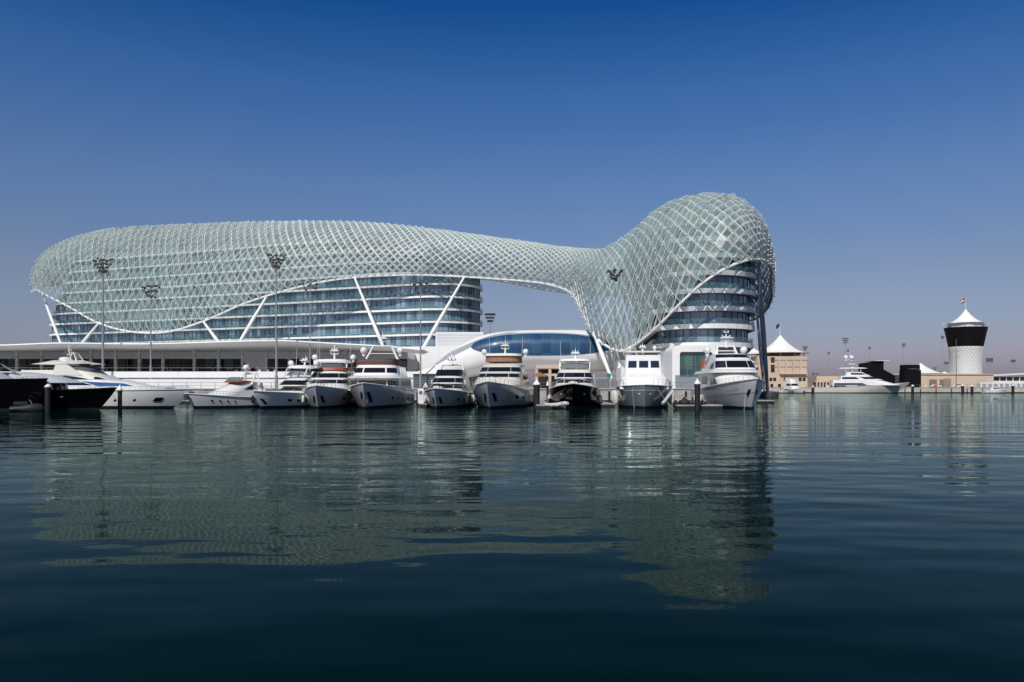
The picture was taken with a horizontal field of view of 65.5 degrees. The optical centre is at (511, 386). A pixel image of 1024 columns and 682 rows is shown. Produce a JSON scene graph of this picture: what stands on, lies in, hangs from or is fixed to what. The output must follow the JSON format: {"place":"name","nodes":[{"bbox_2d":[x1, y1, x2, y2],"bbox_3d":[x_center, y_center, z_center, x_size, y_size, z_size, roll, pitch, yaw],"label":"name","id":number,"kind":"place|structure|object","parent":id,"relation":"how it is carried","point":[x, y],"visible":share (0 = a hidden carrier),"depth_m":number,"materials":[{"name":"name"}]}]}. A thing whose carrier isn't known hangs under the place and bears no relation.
{"place":"outdoors","nodes":[
{"label":"outdoors","id":0,"kind":"place"},
{"bbox_2d":[195,387,691,389],"bbox_3d":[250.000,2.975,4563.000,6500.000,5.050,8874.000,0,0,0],"label":"ground","id":1,"kind":"structure","parent":0,"point":[523,387],"depth_m":126.00,"materials":[{"name":"grey concrete"}]},
{"bbox_2d":[174,388,694,401],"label":"quay wall","id":2,"kind":"structure","parent":1,"relation":"on","point":[679,395],"depth_m":125.69,"materials":[{"name":"grey concrete"}]},
{"bbox_2d":[746,348,758,358],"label":"tent roof","id":3,"kind":"structure","parent":1,"relation":"on","point":[753,351],"depth_m":332.45,"materials":[{"name":"white fabric"}]},
{"bbox_2d":[749,356,806,386],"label":"tan building","id":4,"kind":"structure","parent":1,"relation":"on","point":[781,369],"depth_m":328.00,"materials":[{"name":"beige concrete"}]},
{"bbox_2d":[757,335,807,355],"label":"tent roof","id":5,"kind":"structure","parent":4,"relation":"on","point":[780,345],"depth_m":334.81,"materials":[{"name":"white fabric"}]},
{"bbox_2d":[859,360,898,385],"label":"grandstand","id":6,"kind":"object","parent":1,"relation":"on","point":[875,369],"visible":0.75,"depth_m":350.00,"materials":[{"name":"grey metal"}]},
{"bbox_2d":[765,387,1023,392],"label":"quay wall","id":7,"kind":"structure","parent":1,"relation":"on","point":[936,389],"depth_m":308.69,"materials":[{"name":"beige concrete"}]},
{"bbox_2d":[899,365,920,386],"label":"screen box","id":8,"kind":"object","parent":1,"relation":"on","point":[911,374],"visible":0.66,"depth_m":335.00,"materials":[{"name":"grey paint"}]},
{"bbox_2d":[828,374,993,386],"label":"pit building","id":9,"kind":"structure","parent":1,"relation":"on","point":[928,380],"depth_m":380.00,"materials":[{"name":"beige concrete"}]},
{"bbox_2d":[918,363,947,373],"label":"tent roof","id":10,"kind":"structure","parent":1,"relation":"on","point":[925,369],"depth_m":393.97,"materials":[{"name":"white fabric"}]},
{"bbox_2d":[994,373,1023,381],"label":"grandstand","id":11,"kind":"object","parent":1,"relation":"on","point":[1009,379],"visible":0.48,"depth_m":409.00,"materials":[{"name":"grey paint"}]},
{"bbox_2d":[0,393,1023,681],"bbox_3d":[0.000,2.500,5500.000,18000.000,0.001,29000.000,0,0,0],"label":"water","id":12,"kind":"structure","parent":0,"point":[830,537],"depth_m":12.68,"materials":[{"name":"blue liquid"}]},
{"bbox_2d":[0,363,47,410],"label":"motor yacht","id":13,"kind":"object","parent":12,"relation":"on","point":[31,388],"visible":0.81,"depth_m":81.50,"materials":[{"name":"black paint"}]},
{"bbox_2d":[9,400,42,411],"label":"jet ski","id":14,"kind":"object","parent":12,"relation":"on","point":[26,407],"visible":0.89,"depth_m":79.70,"materials":[{"name":"grey plastic"}]},
{"bbox_2d":[44,381,51,410],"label":"mooring pile","id":15,"kind":"object","parent":12,"relation":"in","point":[48,388],"visible":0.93,"depth_m":81.78,"materials":[{"name":"black metal"}]},
{"bbox_2d":[1,372,122,409],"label":"motor yacht","id":16,"kind":"object","parent":12,"relation":"on","point":[64,396],"visible":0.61,"depth_m":83.55,"materials":[{"name":"black paint"}]},
{"bbox_2d":[52,384,68,389],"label":"window","id":17,"kind":"structure","parent":16,"relation":"in","point":[56,386],"depth_m":85.88,"materials":[{"name":"black glass"}]},
{"bbox_2d":[22,346,174,388],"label":"motor yacht","id":18,"kind":"object","parent":12,"relation":"on","point":[80,369],"visible":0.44,"depth_m":105.42,"materials":[{"name":"white plastic"}]},
{"bbox_2d":[117,385,122,409],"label":"mooring pile","id":19,"kind":"object","parent":12,"relation":"in","point":[119,390],"visible":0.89,"depth_m":85.83,"materials":[{"name":"black metal"}]},
{"bbox_2d":[66,379,195,407],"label":"motor yacht","id":20,"kind":"object","parent":12,"relation":"on","point":[135,394],"visible":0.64,"depth_m":91.82,"materials":[{"name":"white plastic"}]},
{"bbox_2d":[83,381,131,385],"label":"window","id":21,"kind":"structure","parent":20,"relation":"in","point":[94,383],"depth_m":92.87,"materials":[{"name":"blue glass"}]},
{"bbox_2d":[183,365,263,407],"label":"sport cruiser","id":22,"kind":"object","parent":12,"relation":"on","point":[218,398],"visible":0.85,"depth_m":94.48,"materials":[{"name":"white plastic"}]},
{"bbox_2d":[253,348,319,407],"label":"motor yacht","id":23,"kind":"object","parent":12,"relation":"on","point":[290,394],"visible":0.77,"depth_m":95.16,"materials":[{"name":"white plastic"}]},
{"bbox_2d":[280,380,296,384],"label":"window","id":24,"kind":"structure","parent":23,"relation":"in","point":[287,382],"depth_m":96.43,"materials":[{"name":"black glass"}]},
{"bbox_2d":[294,380,309,384],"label":"window","id":25,"kind":"structure","parent":23,"relation":"in","point":[300,382],"depth_m":96.61,"materials":[{"name":"black glass"}]},
{"bbox_2d":[301,345,356,407],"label":"motor yacht","id":26,"kind":"object","parent":12,"relation":"on","point":[326,387],"visible":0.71,"depth_m":96.71,"materials":[{"name":"white plastic"}]},
{"bbox_2d":[317,373,338,377],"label":"window","id":27,"kind":"structure","parent":26,"relation":"in","point":[320,374],"depth_m":98.62,"materials":[{"name":"black glass"}]},
{"bbox_2d":[348,333,415,408],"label":"motor yacht","id":28,"kind":"object","parent":12,"relation":"on","point":[378,383],"visible":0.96,"depth_m":96.74,"materials":[{"name":"white plastic"}]},
{"bbox_2d":[359,380,385,384],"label":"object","id":29,"kind":"structure","parent":28,"relation":"in","point":[383,382],"depth_m":95.10,"materials":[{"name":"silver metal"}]},
{"bbox_2d":[364,368,384,372],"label":"window","id":30,"kind":"structure","parent":28,"relation":"in","point":[365,369],"depth_m":97.00,"materials":[{"name":"black glass"}]},
{"bbox_2d":[29,192,778,396],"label":"gridshell canopy","id":31,"kind":"object","parent":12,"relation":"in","point":[653,224],"visible":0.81,"depth_m":226.04,"materials":[{"name":"grey metal"}]},
{"bbox_2d":[419,403,428,406],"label":"pontoon","id":32,"kind":"object","parent":12,"relation":"on","point":[423,404],"visible":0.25,"depth_m":96.05,"materials":[{"name":"concrete"}]},
{"bbox_2d":[418,389,423,402],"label":"service pedestal","id":33,"kind":"object","parent":32,"relation":"on","point":[420,396],"visible":0.93,"depth_m":96.75,"materials":[{"name":"white plastic"}]},
{"bbox_2d":[423,349,476,407],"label":"motor yacht","id":34,"kind":"object","parent":12,"relation":"on","point":[450,389],"visible":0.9,"depth_m":96.25,"materials":[{"name":"white plastic"}]},
{"bbox_2d":[437,378,454,381],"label":"window","id":35,"kind":"structure","parent":34,"relation":"in","point":[439,379],"depth_m":96.92,"materials":[{"name":"black glass"}]},
{"bbox_2d":[471,337,533,408],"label":"motor yacht","id":36,"kind":"object","parent":12,"relation":"on","point":[493,386],"visible":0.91,"depth_m":96.19,"materials":[{"name":"white plastic"}]},
{"bbox_2d":[486,373,507,376],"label":"window","id":37,"kind":"structure","parent":36,"relation":"in","point":[490,374],"depth_m":96.26,"materials":[{"name":"black glass"}]},
{"bbox_2d":[488,367,510,370],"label":"window","id":38,"kind":"structure","parent":36,"relation":"in","point":[490,368],"depth_m":98.38,"materials":[{"name":"black glass"}]},
{"bbox_2d":[533,379,539,407],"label":"mooring pile","id":39,"kind":"object","parent":12,"relation":"in","point":[536,384],"visible":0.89,"depth_m":90.69,"materials":[{"name":"black metal"}]},
{"bbox_2d":[533,400,552,408],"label":"pontoon","id":40,"kind":"object","parent":12,"relation":"on","point":[541,405],"visible":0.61,"depth_m":90.05,"materials":[{"name":"concrete"}]},
{"bbox_2d":[544,399,568,407],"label":"inflatable dinghy","id":41,"kind":"object","parent":12,"relation":"on","point":[555,403],"visible":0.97,"depth_m":89.57,"materials":[{"name":"white rubber"}]},
{"bbox_2d":[547,341,601,407],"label":"motor yacht","id":42,"kind":"object","parent":12,"relation":"on","point":[575,388],"visible":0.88,"depth_m":94.42,"materials":[{"name":"black paint"}]},
{"bbox_2d":[564,379,583,382],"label":"boat railing","id":43,"kind":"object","parent":42,"relation":"in","point":[568,380],"depth_m":96.48,"materials":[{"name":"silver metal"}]},
{"bbox_2d":[564,373,583,376],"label":"window","id":44,"kind":"structure","parent":42,"relation":"in","point":[566,374],"depth_m":97.66,"materials":[{"name":"black glass"}]},
{"bbox_2d":[598,401,614,406],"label":"pontoon","id":45,"kind":"object","parent":12,"relation":"on","point":[604,404],"visible":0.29,"depth_m":96.05,"materials":[{"name":"concrete"}]},
{"bbox_2d":[611,342,674,408],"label":"expedition yacht","id":46,"kind":"object","parent":12,"relation":"on","point":[644,381],"visible":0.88,"depth_m":94.37,"materials":[{"name":"grey metal"}]},
{"bbox_2d":[628,361,636,367],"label":"window","id":47,"kind":"structure","parent":46,"relation":"in","point":[631,364],"depth_m":96.36,"materials":[{"name":"blue glass"}]},
{"bbox_2d":[639,361,647,367],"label":"window","id":48,"kind":"structure","parent":46,"relation":"in","point":[642,364],"depth_m":96.17,"materials":[{"name":"blue glass"}]},
{"bbox_2d":[651,361,658,367],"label":"window","id":49,"kind":"structure","parent":46,"relation":"in","point":[654,364],"depth_m":95.99,"materials":[{"name":"blue glass"}]},
{"bbox_2d":[661,385,673,404],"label":"gangway","id":50,"kind":"object","parent":46,"relation":"attached to","point":[667,397],"visible":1,"depth_m":92.53,"materials":[{"name":"silver metal"}]},
{"bbox_2d":[672,404,722,408],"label":"pontoon","id":51,"kind":"object","parent":12,"relation":"on","point":[712,406],"visible":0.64,"depth_m":89.05,"materials":[{"name":"concrete"}]},
{"bbox_2d":[680,397,689,404],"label":"gear bundle","id":52,"kind":"object","parent":51,"relation":"on","point":[684,401],"visible":1,"depth_m":89.95,"materials":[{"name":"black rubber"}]},
{"bbox_2d":[694,378,700,408],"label":"mooring pile","id":53,"kind":"object","parent":12,"relation":"in","point":[697,384],"visible":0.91,"depth_m":87.74,"materials":[{"name":"black metal"}]},
{"bbox_2d":[690,331,764,408],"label":"motor yacht","id":54,"kind":"object","parent":12,"relation":"on","point":[729,380],"visible":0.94,"depth_m":94.15,"materials":[{"name":"white plastic"}]},
{"bbox_2d":[715,361,725,367],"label":"window","id":55,"kind":"structure","parent":54,"relation":"in","point":[717,363],"depth_m":95.28,"materials":[{"name":"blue glass"}]},
{"bbox_2d":[716,354,748,357],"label":"window","id":56,"kind":"structure","parent":54,"relation":"in","point":[720,355],"depth_m":96.44,"materials":[{"name":"black glass"}]},
{"bbox_2d":[726,361,748,366],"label":"window","id":57,"kind":"structure","parent":54,"relation":"in","point":[729,363],"depth_m":94.59,"materials":[{"name":"black glass"}]},
{"bbox_2d":[778,378,803,392],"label":"motorboat","id":58,"kind":"object","parent":12,"relation":"on","point":[791,384],"visible":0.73,"depth_m":299.85,"materials":[{"name":"white plastic"}]},
{"bbox_2d":[814,355,909,392],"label":"superyacht","id":59,"kind":"object","parent":12,"relation":"on","point":[875,385],"visible":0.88,"depth_m":303.58,"materials":[{"name":"white plastic"}]},
{"bbox_2d":[834,383,865,384],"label":"window","id":60,"kind":"structure","parent":59,"relation":"in","point":[834,383],"depth_m":303.92,"materials":[{"name":"black glass"}]},
{"bbox_2d":[982,388,1006,392],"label":"motorboat","id":61,"kind":"object","parent":12,"relation":"on","point":[993,390],"visible":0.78,"depth_m":299.16,"materials":[{"name":"white plastic"}]},
{"bbox_2d":[0,0,1023,386],"label":"sky","id":62,"kind":"structure","parent":0,"point":[878,145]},
{"bbox_2d":[807,376,854,386],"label":"arcade building","id":63,"kind":"structure","parent":0,"point":[818,381],"depth_m":348.00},
{"bbox_2d":[942,309,987,373],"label":"observation tower","id":64,"kind":"structure","parent":0,"point":[965,331],"depth_m":492.46,"materials":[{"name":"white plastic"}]},
{"bbox_2d":[944,378,1023,386],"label":"garage wall","id":65,"kind":"structure","parent":0,"point":[974,382],"depth_m":350.00,"materials":[{"name":"beige concrete"}]},
{"label":"promenade","id":66,"kind":"structure","parent":0,"visible":0},
{"bbox_2d":[92,257,113,371],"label":"floodlight mast","id":67,"kind":"object","parent":66,"relation":"on","point":[103,270],"visible":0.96,"depth_m":147.87,"materials":[{"name":"grey metal"}]},
{"bbox_2d":[31,368,413,387],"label":"terrace","id":68,"kind":"structure","parent":66,"relation":"on","point":[167,374],"depth_m":150.00,"materials":[{"name":"white concrete"}]},
{"bbox_2d":[141,284,160,378],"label":"floodlight mast","id":69,"kind":"object","parent":68,"relation":"on","point":[155,297],"visible":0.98,"depth_m":151.68,"materials":[{"name":"grey metal"}]},
{"bbox_2d":[0,340,427,378],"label":"hotel podium","id":70,"kind":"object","parent":68,"relation":"on","point":[229,356],"visible":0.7,"depth_m":168.00,"materials":[{"name":"grey paint"}]},
{"bbox_2d":[0,359,14,371],"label":"window","id":71,"kind":"structure","parent":70,"relation":"in","point":[10,363],"depth_m":168.09,"materials":[{"name":"black glass"}]},
{"bbox_2d":[19,359,39,371],"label":"window","id":72,"kind":"structure","parent":70,"relation":"in","point":[24,364],"depth_m":168.09,"materials":[{"name":"black glass"}]},
{"bbox_2d":[44,359,58,369],"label":"window","id":73,"kind":"structure","parent":70,"relation":"in","point":[49,367],"depth_m":168.09,"materials":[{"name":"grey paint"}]},
{"bbox_2d":[93,359,113,371],"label":"window","id":74,"kind":"structure","parent":70,"relation":"in","point":[108,363],"depth_m":168.09,"materials":[{"name":"black glass"}]},
{"bbox_2d":[118,359,137,378],"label":"window","id":75,"kind":"structure","parent":70,"relation":"in","point":[124,365],"depth_m":168.09,"materials":[{"name":"black glass"}]},
{"bbox_2d":[141,359,160,378],"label":"window","id":76,"kind":"structure","parent":70,"relation":"in","point":[145,363],"depth_m":168.09,"materials":[{"name":"black glass"}]},
{"bbox_2d":[165,359,192,378],"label":"window","id":77,"kind":"structure","parent":70,"relation":"in","point":[176,365],"depth_m":168.09,"materials":[{"name":"black glass"}]},
{"bbox_2d":[196,359,216,378],"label":"window","id":78,"kind":"structure","parent":70,"relation":"in","point":[203,365],"depth_m":168.09,"materials":[{"name":"black glass"}]},
{"bbox_2d":[220,359,240,378],"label":"window","id":79,"kind":"structure","parent":70,"relation":"in","point":[226,365],"depth_m":168.09,"materials":[{"name":"black glass"}]},
{"bbox_2d":[49,235,482,346],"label":"hotel wing","id":80,"kind":"structure","parent":70,"relation":"on","point":[339,313],"depth_m":245.05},
{"bbox_2d":[71,241,400,270],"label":"window","id":81,"kind":"structure","parent":80,"relation":"in","point":[319,246],"depth_m":251.89,"materials":[{"name":"grey glass"}]},
{"bbox_2d":[67,251,426,281],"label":"window","id":82,"kind":"structure","parent":80,"relation":"in","point":[358,256],"depth_m":251.04,"materials":[{"name":"grey glass"}]},
{"bbox_2d":[63,262,452,292],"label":"window","id":83,"kind":"structure","parent":80,"relation":"in","point":[377,267],"depth_m":247.45,"materials":[{"name":"grey glass"}]},
{"bbox_2d":[52,323,479,342],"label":"window","id":84,"kind":"structure","parent":80,"relation":"in","point":[387,329],"depth_m":245.58,"materials":[{"name":"blue glass"}]},
{"bbox_2d":[52,310,479,333],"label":"window","id":85,"kind":"structure","parent":80,"relation":"in","point":[429,315],"depth_m":243.55,"materials":[{"name":"blue glass"}]},
{"bbox_2d":[52,298,479,322],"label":"window","id":86,"kind":"structure","parent":80,"relation":"in","point":[413,303],"depth_m":242.96,"materials":[{"name":"blue glass"}]},
{"bbox_2d":[56,285,479,312],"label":"window","id":87,"kind":"structure","parent":80,"relation":"in","point":[432,290],"depth_m":241.89,"materials":[{"name":"blue glass"}]},
{"bbox_2d":[60,272,479,302],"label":"window","id":88,"kind":"structure","parent":80,"relation":"in","point":[388,280],"depth_m":242.96,"materials":[{"name":"blue glass"}]},
{"bbox_2d":[172,336,435,346],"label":"window","id":89,"kind":"structure","parent":80,"relation":"in","point":[399,341],"depth_m":231.77,"materials":[{"name":"blue glass"}]},
{"bbox_2d":[268,359,287,378],"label":"window","id":90,"kind":"structure","parent":70,"relation":"in","point":[282,364],"depth_m":168.09,"materials":[{"name":"black glass"}]},
{"bbox_2d":[291,359,314,371],"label":"window","id":91,"kind":"structure","parent":70,"relation":"in","point":[296,362],"depth_m":168.09,"materials":[{"name":"black glass"}]},
{"bbox_2d":[321,363,343,366],"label":"window","id":92,"kind":"structure","parent":70,"relation":"in","point":[341,364],"depth_m":168.09,"materials":[{"name":"grey glass"}]},
{"bbox_2d":[347,359,406,371],"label":"window","id":93,"kind":"structure","parent":70,"relation":"in","point":[354,365],"depth_m":168.09,"materials":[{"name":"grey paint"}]},
{"bbox_2d":[301,282,317,370],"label":"floodlight mast","id":94,"kind":"object","parent":68,"relation":"on","point":[316,283],"visible":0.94,"depth_m":152.45,"materials":[{"name":"grey metal"}]},
{"bbox_2d":[267,253,286,387],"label":"floodlight mast","id":95,"kind":"object","parent":66,"relation":"on","point":[276,266],"visible":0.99,"depth_m":145.86,"materials":[{"name":"grey metal"}]},
{"bbox_2d":[140,382,694,387],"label":"promenade railing","id":96,"kind":"object","parent":66,"relation":"on","point":[680,385],"visible":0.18,"depth_m":130.97,"materials":[{"name":"white metal"}]},
{"bbox_2d":[412,281,427,387],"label":"floodlight mast","id":97,"kind":"object","parent":66,"relation":"on","point":[417,292],"visible":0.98,"depth_m":131.89,"materials":[{"name":"grey metal"}]},
{"bbox_2d":[411,366,445,387],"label":"white kiosk","id":98,"kind":"object","parent":66,"relation":"on","point":[428,374],"visible":0.38,"depth_m":134.40,"materials":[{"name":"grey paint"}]},
{"bbox_2d":[407,332,483,386],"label":"link building","id":99,"kind":"structure","parent":66,"relation":"on","point":[446,342],"depth_m":206.40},
{"bbox_2d":[429,330,643,377],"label":"white pod","id":100,"kind":"object","parent":66,"relation":"on","point":[542,347],"visible":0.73,"depth_m":189.30,"materials":[{"name":"grey paint"}]},
{"bbox_2d":[470,332,611,354],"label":"window","id":101,"kind":"structure","parent":100,"relation":"in","point":[536,344],"depth_m":188.48,"materials":[{"name":"blue glass"}]},
{"bbox_2d":[530,372,548,381],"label":"umbrella","id":102,"kind":"object","parent":66,"relation":"on","point":[539,374],"visible":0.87,"depth_m":139.22,"materials":[{"name":"beige fabric"}]},
{"bbox_2d":[535,365,588,387],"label":"tan pergola","id":103,"kind":"object","parent":66,"relation":"on","point":[551,371],"visible":0.39,"depth_m":148.20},
{"bbox_2d":[593,378,610,387],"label":"utility box","id":104,"kind":"object","parent":66,"relation":"on","point":[600,380],"visible":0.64,"depth_m":137.47,"materials":[{"name":"grey paint"}]},
{"bbox_2d":[595,379,607,387],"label":"door","id":105,"kind":"structure","parent":104,"relation":"in","point":[596,380],"depth_m":137.46,"materials":[{"name":"grey paint"}]},
{"bbox_2d":[606,268,622,387],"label":"floodlight mast","id":106,"kind":"object","parent":66,"relation":"on","point":[614,275],"visible":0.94,"depth_m":131.93,"materials":[{"name":"grey metal"}]},
{"bbox_2d":[616,360,662,384],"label":"service building","id":107,"kind":"structure","parent":66,"relation":"on","point":[620,367],"depth_m":175.29,"materials":[{"name":"grey paint"}]},
{"bbox_2d":[660,345,715,387],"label":"entrance pavilion","id":108,"kind":"structure","parent":66,"relation":"on","point":[681,363],"depth_m":158.70,"materials":[{"name":"grey paint"}]},
{"bbox_2d":[680,352,711,376],"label":"window","id":109,"kind":"structure","parent":108,"relation":"in","point":[690,362],"depth_m":158.71,"materials":[{"name":"green glass"}]},
{"bbox_2d":[632,212,755,354],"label":"hotel wing","id":110,"kind":"structure","parent":66,"relation":"on","point":[710,311],"depth_m":165.29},
{"bbox_2d":[638,329,747,349],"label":"window","id":111,"kind":"structure","parent":110,"relation":"in","point":[680,335],"depth_m":166.01,"materials":[{"name":"blue glass"}]},
{"bbox_2d":[637,311,748,337],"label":"window","id":112,"kind":"structure","parent":110,"relation":"in","point":[692,317],"depth_m":165.28,"materials":[{"name":"blue glass"}]},
{"bbox_2d":[650,293,749,310],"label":"window","id":113,"kind":"structure","parent":110,"relation":"in","point":[708,299],"depth_m":164.83,"materials":[{"name":"blue glass"}]},
{"bbox_2d":[649,275,750,293],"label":"window","id":114,"kind":"structure","parent":110,"relation":"in","point":[719,281],"depth_m":165.08,"materials":[{"name":"grey glass"}]},
{"bbox_2d":[651,258,750,275],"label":"window","id":115,"kind":"structure","parent":110,"relation":"in","point":[746,266],"depth_m":165.00,"materials":[{"name":"grey glass"}]},
{"bbox_2d":[657,224,745,241],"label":"window","id":116,"kind":"structure","parent":110,"relation":"in","point":[733,227],"depth_m":165.60,"materials":[{"name":"grey glass"}]},
{"bbox_2d":[655,241,749,257],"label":"window","id":117,"kind":"structure","parent":110,"relation":"in","point":[726,246],"depth_m":164.91,"materials":[{"name":"grey glass"}]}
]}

